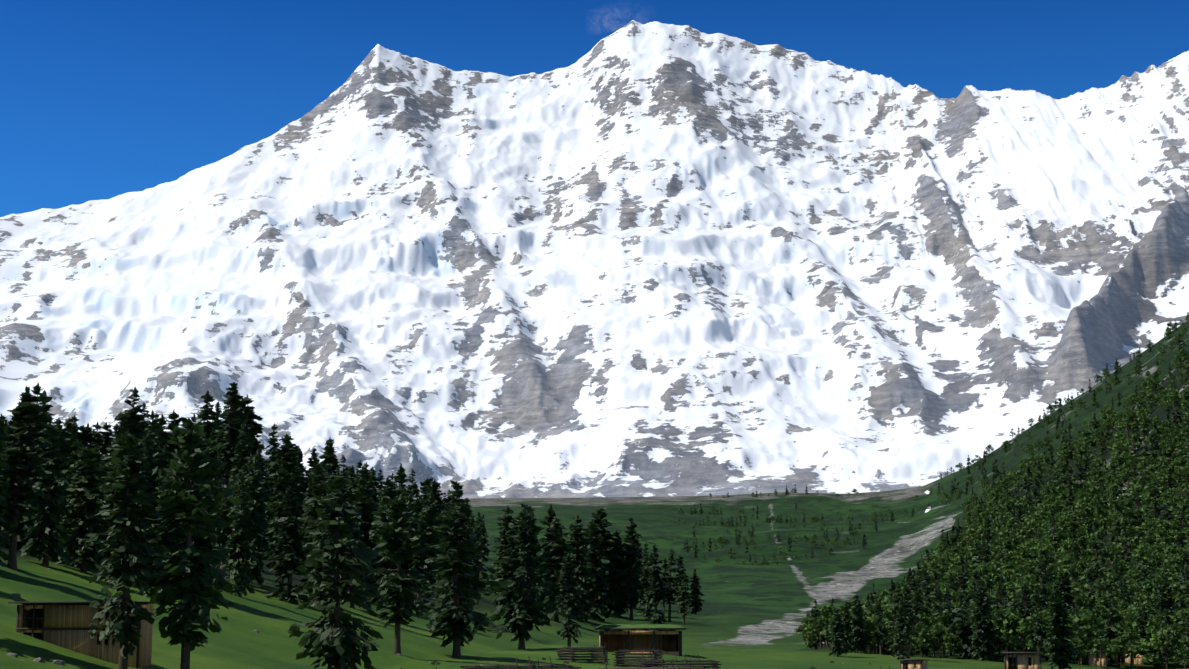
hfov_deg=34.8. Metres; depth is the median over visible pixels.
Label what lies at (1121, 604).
birch
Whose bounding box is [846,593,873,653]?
conifer tree
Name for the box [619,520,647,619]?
tree
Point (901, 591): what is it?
birch
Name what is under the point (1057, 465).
birch
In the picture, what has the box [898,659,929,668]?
hut
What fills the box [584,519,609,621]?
tree
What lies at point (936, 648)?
birch
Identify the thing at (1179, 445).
birch
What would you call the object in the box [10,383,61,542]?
tree
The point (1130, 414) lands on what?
birch
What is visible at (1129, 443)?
birch
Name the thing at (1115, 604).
pine
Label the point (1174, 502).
birch
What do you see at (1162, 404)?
birch
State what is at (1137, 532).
birch
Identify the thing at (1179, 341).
pine
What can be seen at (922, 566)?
birch
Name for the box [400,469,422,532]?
tree
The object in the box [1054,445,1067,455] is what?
birch
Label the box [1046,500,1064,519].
birch
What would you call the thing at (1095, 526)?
pine
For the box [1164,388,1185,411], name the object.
birch
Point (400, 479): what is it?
tree
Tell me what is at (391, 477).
tree
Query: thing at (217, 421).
tree
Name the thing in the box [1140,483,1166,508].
birch
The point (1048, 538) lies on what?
birch
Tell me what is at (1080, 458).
birch
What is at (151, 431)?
tree
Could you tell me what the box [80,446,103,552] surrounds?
tree
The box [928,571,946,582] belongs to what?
birch
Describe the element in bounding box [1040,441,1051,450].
bush
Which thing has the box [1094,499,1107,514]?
birch
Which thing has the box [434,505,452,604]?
tree
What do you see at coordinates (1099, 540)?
pine
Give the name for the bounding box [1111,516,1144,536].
birch
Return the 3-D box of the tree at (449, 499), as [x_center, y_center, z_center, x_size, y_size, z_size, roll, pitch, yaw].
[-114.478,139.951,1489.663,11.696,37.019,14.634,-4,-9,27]
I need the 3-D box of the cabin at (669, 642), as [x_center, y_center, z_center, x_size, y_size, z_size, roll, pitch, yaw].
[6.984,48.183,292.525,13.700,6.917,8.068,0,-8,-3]
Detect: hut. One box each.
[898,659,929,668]
[1001,652,1042,668]
[1076,651,1107,666]
[1114,647,1147,664]
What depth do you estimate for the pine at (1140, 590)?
505.71 m
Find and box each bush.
[801,535,809,542]
[809,539,818,545]
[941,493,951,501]
[955,463,965,469]
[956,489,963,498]
[962,511,973,519]
[964,500,970,509]
[965,475,974,481]
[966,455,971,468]
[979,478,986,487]
[985,444,993,452]
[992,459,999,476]
[1025,444,1035,455]
[1028,418,1034,427]
[1033,439,1043,448]
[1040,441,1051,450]
[1042,414,1052,425]
[1046,404,1054,413]
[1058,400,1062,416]
[1090,400,1100,410]
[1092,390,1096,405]
[1094,374,1101,383]
[1095,386,1102,393]
[1102,369,1109,375]
[1105,382,1111,392]
[1108,375,1121,384]
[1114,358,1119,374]
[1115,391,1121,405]
[1144,371,1152,377]
[1160,344,1167,355]
[1163,328,1173,336]
[1171,334,1181,343]
[1180,325,1186,331]
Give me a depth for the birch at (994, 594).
506.56 m
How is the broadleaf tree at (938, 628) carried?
on the terrain
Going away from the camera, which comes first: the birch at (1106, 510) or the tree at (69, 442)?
the tree at (69, 442)
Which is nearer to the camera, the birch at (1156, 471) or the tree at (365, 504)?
the tree at (365, 504)
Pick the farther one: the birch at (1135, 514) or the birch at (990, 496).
the birch at (990, 496)
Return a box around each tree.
[0,386,51,569]
[0,414,10,452]
[0,421,14,566]
[0,422,25,548]
[8,401,26,452]
[8,406,18,433]
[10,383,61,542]
[17,390,76,556]
[19,422,72,566]
[52,418,69,450]
[55,422,70,518]
[55,445,115,572]
[60,439,101,564]
[62,417,83,467]
[62,422,80,519]
[66,415,82,454]
[78,425,92,465]
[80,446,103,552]
[82,423,92,448]
[83,422,105,486]
[87,429,167,668]
[91,447,134,560]
[97,422,113,491]
[100,386,150,492]
[102,438,113,491]
[103,447,145,554]
[108,415,139,492]
[134,432,164,576]
[135,402,156,454]
[135,421,243,668]
[138,410,161,467]
[147,444,172,564]
[147,468,203,585]
[150,426,171,482]
[153,413,169,459]
[155,415,168,449]
[163,409,182,460]
[167,434,176,458]
[173,417,203,545]
[181,484,220,587]
[191,414,196,424]
[196,390,228,480]
[198,433,226,551]
[208,401,226,491]
[211,452,237,579]
[214,381,244,509]
[214,416,222,441]
[218,391,247,508]
[219,397,257,486]
[220,454,267,575]
[221,473,259,596]
[223,395,266,481]
[225,470,241,536]
[226,432,252,497]
[229,422,249,483]
[229,424,254,507]
[230,455,271,585]
[245,406,262,454]
[245,457,273,557]
[249,428,258,460]
[256,445,268,511]
[262,465,300,592]
[263,423,281,511]
[263,448,279,519]
[264,433,306,548]
[264,486,310,603]
[278,440,298,471]
[287,466,382,668]
[293,449,308,535]
[297,480,315,572]
[298,460,339,598]
[298,469,335,542]
[303,474,309,492]
[304,504,339,606]
[305,448,317,486]
[319,436,346,538]
[336,470,349,539]
[339,467,356,518]
[339,500,368,608]
[340,455,346,473]
[347,477,379,583]
[348,465,376,510]
[350,460,372,517]
[362,462,371,487]
[364,487,396,602]
[367,496,430,654]
[368,477,397,588]
[369,467,380,510]
[375,469,384,496]
[383,473,398,494]
[391,463,410,518]
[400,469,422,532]
[400,493,428,603]
[406,518,434,612]
[407,497,424,531]
[415,491,443,592]
[417,506,499,657]
[418,478,434,521]
[419,479,446,552]
[431,483,445,535]
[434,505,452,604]
[437,530,481,609]
[442,480,469,535]
[442,493,448,512]
[445,490,451,512]
[449,518,473,590]
[455,503,479,539]
[463,498,473,521]
[465,513,484,592]
[472,526,487,604]
[475,512,484,550]
[478,522,489,561]
[482,505,526,610]
[488,509,558,649]
[514,504,545,602]
[519,507,543,607]
[536,517,573,621]
[539,504,567,584]
[553,553,586,649]
[565,515,597,620]
[566,523,575,551]
[580,507,622,607]
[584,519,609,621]
[603,530,634,616]
[607,537,629,592]
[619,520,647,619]
[623,517,648,607]
[637,542,654,616]
[644,544,666,623]
[648,552,656,587]
[659,558,670,612]
[663,553,680,621]
[671,555,689,611]
[676,573,692,624]
[688,569,704,613]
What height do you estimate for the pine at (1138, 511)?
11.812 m
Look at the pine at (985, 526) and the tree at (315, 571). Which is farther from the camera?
the pine at (985, 526)
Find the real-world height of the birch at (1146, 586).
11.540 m
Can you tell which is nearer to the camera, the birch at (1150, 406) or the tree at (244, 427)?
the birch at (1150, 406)
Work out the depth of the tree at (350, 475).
682.24 m
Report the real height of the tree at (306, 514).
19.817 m
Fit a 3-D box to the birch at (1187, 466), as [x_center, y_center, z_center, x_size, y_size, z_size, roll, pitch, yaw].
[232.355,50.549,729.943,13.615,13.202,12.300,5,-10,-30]
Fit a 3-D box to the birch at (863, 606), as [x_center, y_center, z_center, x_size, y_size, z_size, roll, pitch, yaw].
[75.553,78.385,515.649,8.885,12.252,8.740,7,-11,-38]
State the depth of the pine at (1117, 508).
660.03 m
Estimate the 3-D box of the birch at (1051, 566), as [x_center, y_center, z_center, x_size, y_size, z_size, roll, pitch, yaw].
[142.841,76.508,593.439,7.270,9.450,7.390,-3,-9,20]
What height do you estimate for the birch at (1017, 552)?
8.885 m
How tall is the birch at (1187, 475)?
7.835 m
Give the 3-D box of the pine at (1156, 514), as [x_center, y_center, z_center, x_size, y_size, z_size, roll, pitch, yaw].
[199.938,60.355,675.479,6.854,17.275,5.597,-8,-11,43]
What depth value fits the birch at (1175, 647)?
408.07 m
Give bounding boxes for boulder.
[6,652,17,656]
[9,593,20,597]
[33,657,44,662]
[52,660,64,664]
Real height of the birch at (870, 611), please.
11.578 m
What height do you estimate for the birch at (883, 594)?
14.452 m
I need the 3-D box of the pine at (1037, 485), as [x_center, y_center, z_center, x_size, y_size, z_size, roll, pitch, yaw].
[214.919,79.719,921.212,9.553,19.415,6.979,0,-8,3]
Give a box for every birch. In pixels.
[794,613,828,638]
[798,621,823,641]
[803,623,816,649]
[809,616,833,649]
[820,605,833,645]
[822,612,848,641]
[831,602,851,626]
[853,614,889,653]
[859,600,876,608]
[862,605,891,650]
[863,621,876,653]
[871,617,890,652]
[872,589,888,595]
[874,593,885,604]
[881,607,896,649]
[882,600,897,617]
[882,604,893,648]
[882,632,893,654]
[888,630,905,652]
[895,587,905,599]
[899,625,928,656]
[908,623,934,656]
[910,613,947,655]
[915,561,928,572]
[925,559,940,569]
[925,620,941,656]
[926,567,937,572]
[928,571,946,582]
[928,582,938,590]
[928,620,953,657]
[930,543,942,555]
[931,602,942,616]
[931,635,941,657]
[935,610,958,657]
[937,551,957,568]
[937,568,963,591]
[942,561,951,576]
[945,602,959,625]
[945,635,962,658]
[949,534,957,546]
[949,546,959,558]
[949,557,957,570]
[949,590,962,605]
[952,547,965,571]
[955,609,975,645]
[957,538,968,552]
[957,590,977,606]
[958,546,972,566]
[960,524,982,548]
[960,548,976,567]
[960,560,975,579]
[965,551,975,562]
[966,565,996,583]
[966,617,994,646]
[967,564,978,577]
[967,633,977,652]
[968,601,975,612]
[969,576,998,594]
[970,563,1003,584]
[971,540,985,555]
[972,503,986,520]
[972,516,984,527]
[973,527,994,541]
[974,548,992,562]
[980,484,999,500]
[980,512,998,534]
[981,527,996,539]
[983,502,994,512]
[984,560,1007,583]
[986,562,1006,584]
[987,491,993,502]
[987,540,998,561]
[987,621,1000,656]
[988,538,1005,560]
[988,591,1003,601]
[988,593,996,601]
[989,608,1008,652]
[990,488,1003,502]
[991,503,1007,519]
[993,478,1012,492]
[993,492,1002,503]
[993,614,1031,650]
[994,494,1014,514]
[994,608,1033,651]
[995,476,1014,492]
[995,522,1002,541]
[995,529,1013,548]
[996,546,1006,562]
[996,613,1031,651]
[998,516,1023,537]
[998,556,1016,567]
[999,490,1018,502]
[1000,499,1016,518]
[1000,552,1017,567]
[1001,537,1024,553]
[1001,561,1014,575]
[1003,570,1022,583]
[1003,589,1028,610]
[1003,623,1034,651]
[1004,581,1017,607]
[1006,576,1020,591]
[1007,462,1026,480]
[1007,516,1021,534]
[1008,566,1027,580]
[1008,576,1033,591]
[1010,480,1024,496]
[1010,523,1035,541]
[1010,638,1024,651]
[1011,548,1033,570]
[1013,550,1023,561]
[1014,581,1028,591]
[1015,470,1026,490]
[1016,495,1027,511]
[1019,538,1040,559]
[1020,468,1036,487]
[1020,544,1054,564]
[1020,580,1040,605]
[1021,558,1038,579]
[1022,455,1044,480]
[1022,498,1037,513]
[1024,504,1040,530]
[1025,519,1041,537]
[1025,624,1049,660]
[1026,607,1065,656]
[1027,454,1051,469]
[1030,471,1044,491]
[1030,509,1049,525]
[1030,549,1051,565]
[1031,526,1060,554]
[1032,504,1056,526]
[1033,611,1052,659]
[1035,523,1049,538]
[1036,546,1057,567]
[1037,521,1049,536]
[1038,480,1056,499]
[1038,540,1050,547]
[1039,516,1055,533]
[1040,575,1056,586]
[1040,583,1052,596]
[1042,456,1050,473]
[1043,530,1075,556]
[1043,568,1057,584]
[1044,493,1066,511]
[1044,523,1068,544]
[1045,468,1051,479]
[1045,564,1058,576]
[1045,627,1079,650]
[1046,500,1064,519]
[1047,501,1062,526]
[1048,545,1060,561]
[1052,459,1073,475]
[1053,462,1068,482]
[1053,467,1071,482]
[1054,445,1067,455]
[1054,483,1072,500]
[1054,509,1083,531]
[1054,538,1077,559]
[1056,491,1068,506]
[1056,513,1084,529]
[1056,551,1085,568]
[1056,554,1075,580]
[1058,442,1072,458]
[1058,450,1068,461]
[1059,488,1078,503]
[1059,582,1095,607]
[1064,563,1085,585]
[1066,607,1106,636]
[1067,440,1077,451]
[1067,590,1104,624]
[1069,527,1088,537]
[1071,491,1082,509]
[1072,502,1096,517]
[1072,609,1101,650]
[1072,642,1087,664]
[1073,449,1088,472]
[1074,504,1095,526]
[1075,526,1089,539]
[1075,536,1094,567]
[1076,449,1095,460]
[1076,491,1094,509]
[1076,498,1089,510]
[1077,485,1106,507]
[1078,428,1094,445]
[1078,517,1092,531]
[1078,532,1103,556]
[1079,576,1096,598]
[1080,444,1094,455]
[1080,549,1092,570]
[1082,627,1104,650]
[1085,504,1112,527]
[1086,475,1099,486]
[1086,550,1109,565]
[1086,555,1109,572]
[1088,456,1110,471]
[1088,470,1105,486]
[1089,541,1105,558]
[1090,493,1107,507]
[1090,495,1102,509]
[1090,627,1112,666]
[1092,514,1109,530]
[1092,578,1102,600]
[1092,595,1112,620]
[1093,421,1103,430]
[1093,430,1104,451]
[1093,528,1106,542]
[1094,461,1103,474]
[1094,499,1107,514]
[1095,548,1123,570]
[1095,582,1113,607]
[1095,591,1115,620]
[1096,446,1104,455]
[1097,405,1122,430]
[1099,608,1112,627]
[1100,414,1111,426]
[1100,422,1107,433]
[1101,464,1109,486]
[1101,542,1123,563]
[1101,580,1117,606]
[1102,502,1113,517]
[1104,477,1123,492]
[1104,505,1115,523]
[1104,561,1131,581]
[1104,608,1128,655]
[1105,417,1113,429]
[1105,459,1123,476]
[1105,475,1112,494]
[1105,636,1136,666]
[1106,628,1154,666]
[1107,413,1118,428]
[1108,431,1127,449]
[1108,442,1134,458]
[1108,498,1120,513]
[1109,421,1116,429]
[1109,490,1119,500]
[1110,483,1123,499]
[1111,479,1126,493]
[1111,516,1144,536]
[1113,500,1125,519]
[1114,469,1135,489]
[1115,466,1126,479]
[1115,499,1141,518]
[1115,507,1145,530]
[1115,585,1140,604]
[1116,525,1142,555]
[1117,411,1125,422]
[1117,415,1136,435]
[1117,451,1135,480]
[1117,599,1130,621]
[1118,412,1130,431]
[1118,611,1154,646]
[1120,508,1139,529]
[1120,606,1132,623]
[1121,393,1138,408]
[1121,485,1150,506]
[1121,568,1145,584]
[1121,602,1151,620]
[1122,409,1140,432]
[1123,433,1141,451]
[1123,528,1140,542]
[1125,579,1136,602]
[1126,418,1134,434]
[1126,476,1135,489]
[1126,477,1145,492]
[1126,554,1142,573]
[1128,457,1139,474]
[1128,482,1144,502]
[1128,571,1144,594]
[1130,543,1157,565]
[1131,407,1152,424]
[1131,576,1146,596]
[1134,596,1153,613]
[1135,626,1157,649]
[1136,538,1147,553]
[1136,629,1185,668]
[1137,417,1151,429]
[1137,460,1145,475]
[1138,456,1148,473]
[1139,379,1148,396]
[1139,427,1149,435]
[1139,491,1152,509]
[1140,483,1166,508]
[1140,518,1156,538]
[1141,391,1157,405]
[1141,504,1151,520]
[1141,578,1172,609]
[1141,580,1161,619]
[1142,535,1156,546]
[1143,378,1159,392]
[1143,464,1155,475]
[1143,551,1164,572]
[1143,566,1163,579]
[1144,569,1173,593]
[1145,432,1161,452]
[1145,572,1166,591]
[1146,401,1154,409]
[1146,451,1157,470]
[1146,478,1167,498]
[1147,620,1178,663]
[1148,544,1159,553]
[1150,370,1163,384]
[1150,497,1167,513]
[1151,418,1161,434]
[1151,470,1178,486]
[1152,416,1161,427]
[1152,611,1176,641]
[1152,625,1175,668]
[1153,438,1175,463]
[1153,461,1165,469]
[1153,467,1165,485]
[1153,519,1178,551]
[1155,464,1182,487]
[1155,527,1171,557]
[1155,543,1163,561]
[1155,555,1165,568]
[1156,420,1177,436]
[1157,384,1167,401]
[1157,447,1173,467]
[1158,393,1172,411]
[1159,459,1185,478]
[1159,521,1181,539]
[1159,542,1180,568]
[1160,488,1182,502]
[1161,554,1182,573]
[1163,435,1186,452]
[1164,371,1174,378]
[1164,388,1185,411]
[1165,379,1174,390]
[1165,458,1188,481]
[1166,495,1185,526]
[1167,389,1178,409]
[1167,573,1185,594]
[1168,607,1188,634]
[1169,519,1177,531]
[1169,621,1188,658]
[1169,645,1182,667]
[1170,582,1179,612]
[1171,453,1179,460]
[1171,645,1188,668]
[1172,354,1186,369]
[1172,614,1184,652]
[1172,625,1186,645]
[1173,348,1188,365]
[1173,429,1184,452]
[1173,440,1188,455]
[1173,581,1188,604]
[1174,501,1188,535]
[1174,547,1188,566]
[1175,514,1183,530]
[1176,371,1187,384]
[1176,482,1185,492]
[1177,425,1188,446]
[1177,448,1186,468]
[1177,636,1188,666]
[1178,364,1188,376]
[1178,389,1188,412]
[1179,410,1188,425]
[1179,600,1188,611]
[1180,461,1188,473]
[1181,521,1188,536]
[1181,538,1188,553]
[1182,377,1188,391]
[1182,480,1188,492]
[1183,469,1188,481]
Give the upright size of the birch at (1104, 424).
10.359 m
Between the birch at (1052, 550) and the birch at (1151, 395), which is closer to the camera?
the birch at (1052, 550)
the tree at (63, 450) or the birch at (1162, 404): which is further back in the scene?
the birch at (1162, 404)
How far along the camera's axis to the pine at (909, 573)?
682.18 m
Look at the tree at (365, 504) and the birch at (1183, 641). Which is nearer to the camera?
the tree at (365, 504)
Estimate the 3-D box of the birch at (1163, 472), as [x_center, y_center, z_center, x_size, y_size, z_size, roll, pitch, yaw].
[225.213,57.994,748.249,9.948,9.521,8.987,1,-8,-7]
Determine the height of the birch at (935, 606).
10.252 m
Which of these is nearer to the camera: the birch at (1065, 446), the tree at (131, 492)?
the tree at (131, 492)
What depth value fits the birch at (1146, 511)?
680.33 m
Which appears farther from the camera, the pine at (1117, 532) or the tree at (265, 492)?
the pine at (1117, 532)
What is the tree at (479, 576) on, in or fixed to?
on the terrain
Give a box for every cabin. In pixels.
[8,602,157,668]
[594,624,685,655]
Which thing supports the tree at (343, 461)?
on the terrain
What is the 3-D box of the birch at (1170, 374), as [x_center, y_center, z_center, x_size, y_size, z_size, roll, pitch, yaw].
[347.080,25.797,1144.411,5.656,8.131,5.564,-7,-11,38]
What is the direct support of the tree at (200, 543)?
on the terrain
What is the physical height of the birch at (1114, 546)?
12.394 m
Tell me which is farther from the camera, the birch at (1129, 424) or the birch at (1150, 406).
the birch at (1150, 406)
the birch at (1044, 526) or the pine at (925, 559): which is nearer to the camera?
the birch at (1044, 526)
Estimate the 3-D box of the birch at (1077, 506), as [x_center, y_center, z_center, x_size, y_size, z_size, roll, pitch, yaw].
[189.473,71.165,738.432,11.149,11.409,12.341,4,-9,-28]
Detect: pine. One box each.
[806,599,825,649]
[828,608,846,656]
[830,598,836,642]
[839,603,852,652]
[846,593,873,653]
[866,593,874,604]
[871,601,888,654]
[873,609,888,650]
[885,606,899,655]
[888,579,894,598]
[890,582,903,616]
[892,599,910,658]
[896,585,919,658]
[904,575,911,587]
[905,568,914,589]
[909,586,925,653]
[910,569,917,591]
[913,617,929,656]
[914,587,923,609]
[915,570,920,587]
[915,590,937,654]
[916,565,922,586]
[920,563,930,582]
[920,571,933,589]
[921,549,931,562]
[923,584,932,612]
[928,570,942,604]
[931,590,946,646]
[937,592,953,625]
[938,549,947,588]
[942,594,957,655]
[946,576,955,590]
[949,526,956,545]
[952,593,974,658]
[953,519,962,541]
[955,555,970,590]
[956,565,970,593]
[958,602,970,657]
[960,555,970,588]
[960,594,971,621]
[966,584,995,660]
[969,579,977,601]
[971,570,978,595]
[972,543,983,564]
[972,545,985,565]
[975,570,985,591]
[977,585,995,655]
[980,542,988,564]
[982,535,990,563]
[983,511,993,540]
[983,522,989,543]
[983,577,1000,612]
[986,618,997,660]
[993,493,998,521]
[994,582,1002,606]
[995,500,1007,529]
[995,603,1007,653]
[996,586,1009,646]
[1001,549,1011,574]
[1001,584,1008,606]
[1002,533,1014,575]
[1005,500,1018,535]
[1007,586,1020,650]
[1013,533,1018,551]
[1015,496,1026,528]
[1016,585,1032,615]
[1018,583,1033,650]
[1019,598,1030,631]
[1022,465,1032,494]
[1022,485,1032,522]
[1026,488,1040,516]
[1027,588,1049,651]
[1028,573,1042,610]
[1031,479,1042,503]
[1035,458,1042,482]
[1035,549,1046,577]
[1036,577,1051,611]
[1037,559,1048,584]
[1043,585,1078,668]
[1044,487,1054,511]
[1048,444,1056,468]
[1048,510,1054,528]
[1049,518,1062,560]
[1054,572,1071,619]
[1061,571,1077,612]
[1062,429,1072,450]
[1062,460,1072,482]
[1065,483,1073,509]
[1066,478,1074,505]
[1067,430,1074,460]
[1068,506,1078,544]
[1069,534,1078,565]
[1069,565,1077,595]
[1069,601,1075,639]
[1073,615,1083,660]
[1074,464,1086,490]
[1075,596,1084,617]
[1082,448,1088,469]
[1082,598,1096,648]
[1085,570,1096,603]
[1089,414,1098,447]
[1089,519,1104,555]
[1089,540,1101,588]
[1093,533,1104,571]
[1096,469,1107,508]
[1096,576,1104,611]
[1097,555,1105,577]
[1098,431,1106,454]
[1098,548,1113,583]
[1098,574,1111,599]
[1100,483,1109,513]
[1100,594,1122,660]
[1104,419,1110,446]
[1107,501,1122,542]
[1109,530,1117,558]
[1111,558,1119,580]
[1111,599,1120,635]
[1114,522,1119,549]
[1114,571,1129,599]
[1115,449,1126,481]
[1115,579,1128,621]
[1119,577,1131,617]
[1120,528,1134,570]
[1121,510,1130,549]
[1129,465,1137,504]
[1130,435,1140,465]
[1134,418,1141,450]
[1134,608,1149,663]
[1135,492,1143,520]
[1135,503,1140,530]
[1136,576,1144,596]
[1137,396,1143,415]
[1139,558,1148,579]
[1141,415,1148,442]
[1141,436,1150,458]
[1141,460,1149,491]
[1142,610,1150,660]
[1145,523,1154,545]
[1146,560,1155,608]
[1147,480,1162,518]
[1148,610,1155,625]
[1148,623,1164,667]
[1150,433,1157,458]
[1151,375,1159,393]
[1152,428,1161,454]
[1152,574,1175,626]
[1153,581,1158,610]
[1157,595,1169,646]
[1158,441,1166,465]
[1160,493,1173,535]
[1165,403,1171,422]
[1171,398,1182,429]
[1175,570,1188,616]
[1175,597,1186,647]
[1176,509,1188,546]
[1176,550,1188,604]
[1177,332,1183,361]
[1178,551,1188,577]
[1179,340,1187,366]
[1180,614,1188,663]
[1181,402,1187,423]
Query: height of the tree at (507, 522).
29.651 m
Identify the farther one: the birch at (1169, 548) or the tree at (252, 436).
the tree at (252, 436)
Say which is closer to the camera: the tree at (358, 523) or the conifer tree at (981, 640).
the tree at (358, 523)
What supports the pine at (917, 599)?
on the terrain
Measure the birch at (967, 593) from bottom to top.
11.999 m
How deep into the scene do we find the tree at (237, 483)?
255.40 m
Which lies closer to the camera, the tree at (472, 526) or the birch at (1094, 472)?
the tree at (472, 526)
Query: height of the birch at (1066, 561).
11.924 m
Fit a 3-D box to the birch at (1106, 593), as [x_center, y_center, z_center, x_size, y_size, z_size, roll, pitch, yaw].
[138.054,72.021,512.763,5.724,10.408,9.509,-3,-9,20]
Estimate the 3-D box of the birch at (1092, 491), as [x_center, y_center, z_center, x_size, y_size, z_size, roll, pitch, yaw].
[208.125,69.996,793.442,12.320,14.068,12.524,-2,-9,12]
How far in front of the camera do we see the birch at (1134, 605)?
457.83 m
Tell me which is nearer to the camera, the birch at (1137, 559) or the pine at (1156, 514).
the birch at (1137, 559)
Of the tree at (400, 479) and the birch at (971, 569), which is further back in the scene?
the tree at (400, 479)
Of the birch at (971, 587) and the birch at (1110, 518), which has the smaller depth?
the birch at (971, 587)
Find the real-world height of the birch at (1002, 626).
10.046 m
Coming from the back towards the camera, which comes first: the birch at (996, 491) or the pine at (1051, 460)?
the pine at (1051, 460)
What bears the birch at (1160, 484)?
on the terrain
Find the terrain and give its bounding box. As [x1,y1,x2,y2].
[0,20,1188,668]
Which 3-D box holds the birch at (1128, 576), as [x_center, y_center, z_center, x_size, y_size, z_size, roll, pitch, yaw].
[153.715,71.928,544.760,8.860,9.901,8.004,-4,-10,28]
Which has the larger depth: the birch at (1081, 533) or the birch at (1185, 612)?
the birch at (1081, 533)
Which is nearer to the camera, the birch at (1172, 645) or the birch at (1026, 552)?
the birch at (1172, 645)
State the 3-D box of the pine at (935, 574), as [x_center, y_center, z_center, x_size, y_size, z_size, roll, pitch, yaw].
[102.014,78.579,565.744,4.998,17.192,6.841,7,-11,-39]
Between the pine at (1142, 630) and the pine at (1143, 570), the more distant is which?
the pine at (1143, 570)
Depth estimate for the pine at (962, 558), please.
609.87 m
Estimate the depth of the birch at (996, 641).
417.73 m
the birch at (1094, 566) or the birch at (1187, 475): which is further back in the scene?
the birch at (1187, 475)
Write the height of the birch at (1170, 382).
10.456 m
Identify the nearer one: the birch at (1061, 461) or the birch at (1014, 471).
the birch at (1061, 461)
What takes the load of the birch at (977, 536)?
on the terrain
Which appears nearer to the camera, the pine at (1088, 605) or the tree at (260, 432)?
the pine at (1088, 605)
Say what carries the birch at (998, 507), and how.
on the terrain
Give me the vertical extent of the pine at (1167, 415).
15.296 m
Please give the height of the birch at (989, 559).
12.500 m
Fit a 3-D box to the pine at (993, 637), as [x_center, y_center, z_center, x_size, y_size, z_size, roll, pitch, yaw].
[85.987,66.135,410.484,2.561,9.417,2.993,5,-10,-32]
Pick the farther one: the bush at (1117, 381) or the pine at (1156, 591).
the bush at (1117, 381)
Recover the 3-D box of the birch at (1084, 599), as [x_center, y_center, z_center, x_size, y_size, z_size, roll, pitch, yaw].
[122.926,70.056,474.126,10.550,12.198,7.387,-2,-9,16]
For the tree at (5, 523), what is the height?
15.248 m
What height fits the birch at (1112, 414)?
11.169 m
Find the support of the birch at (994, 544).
on the terrain
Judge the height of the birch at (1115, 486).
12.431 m
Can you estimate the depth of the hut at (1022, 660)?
315.63 m
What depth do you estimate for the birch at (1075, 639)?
406.82 m
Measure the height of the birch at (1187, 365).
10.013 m
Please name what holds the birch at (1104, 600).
on the terrain
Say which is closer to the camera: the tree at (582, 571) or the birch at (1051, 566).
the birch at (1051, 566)
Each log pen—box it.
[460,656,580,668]
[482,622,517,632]
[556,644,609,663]
[602,660,704,668]
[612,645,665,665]
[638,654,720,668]
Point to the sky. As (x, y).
(100, 99)
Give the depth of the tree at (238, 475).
267.84 m
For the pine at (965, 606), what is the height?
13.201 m
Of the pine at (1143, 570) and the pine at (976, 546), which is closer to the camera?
the pine at (1143, 570)
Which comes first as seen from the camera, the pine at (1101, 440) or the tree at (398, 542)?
the tree at (398, 542)
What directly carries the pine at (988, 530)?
on the terrain
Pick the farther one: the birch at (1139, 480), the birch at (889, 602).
the birch at (1139, 480)
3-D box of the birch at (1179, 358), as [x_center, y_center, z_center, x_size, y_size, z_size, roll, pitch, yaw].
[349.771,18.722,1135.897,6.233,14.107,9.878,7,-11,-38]
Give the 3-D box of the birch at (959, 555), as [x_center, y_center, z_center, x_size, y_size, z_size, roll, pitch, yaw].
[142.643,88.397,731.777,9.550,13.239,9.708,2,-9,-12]
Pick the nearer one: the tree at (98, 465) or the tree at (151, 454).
the tree at (151, 454)
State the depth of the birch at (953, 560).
723.40 m
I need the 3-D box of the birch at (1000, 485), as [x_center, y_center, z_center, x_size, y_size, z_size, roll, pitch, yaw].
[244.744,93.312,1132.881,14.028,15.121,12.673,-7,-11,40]
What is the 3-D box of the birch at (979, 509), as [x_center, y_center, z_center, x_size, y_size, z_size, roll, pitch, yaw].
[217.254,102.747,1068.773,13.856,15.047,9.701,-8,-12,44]
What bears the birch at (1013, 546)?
on the terrain
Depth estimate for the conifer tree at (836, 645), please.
368.14 m
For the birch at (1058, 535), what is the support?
on the terrain
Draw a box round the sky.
[0,0,1188,216]
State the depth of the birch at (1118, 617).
423.89 m
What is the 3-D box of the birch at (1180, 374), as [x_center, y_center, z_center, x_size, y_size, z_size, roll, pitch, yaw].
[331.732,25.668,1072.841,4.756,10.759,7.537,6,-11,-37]
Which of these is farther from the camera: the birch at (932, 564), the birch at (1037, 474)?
the birch at (1037, 474)
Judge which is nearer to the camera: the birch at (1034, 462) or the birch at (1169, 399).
the birch at (1169, 399)
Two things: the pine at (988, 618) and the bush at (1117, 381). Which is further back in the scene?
the bush at (1117, 381)

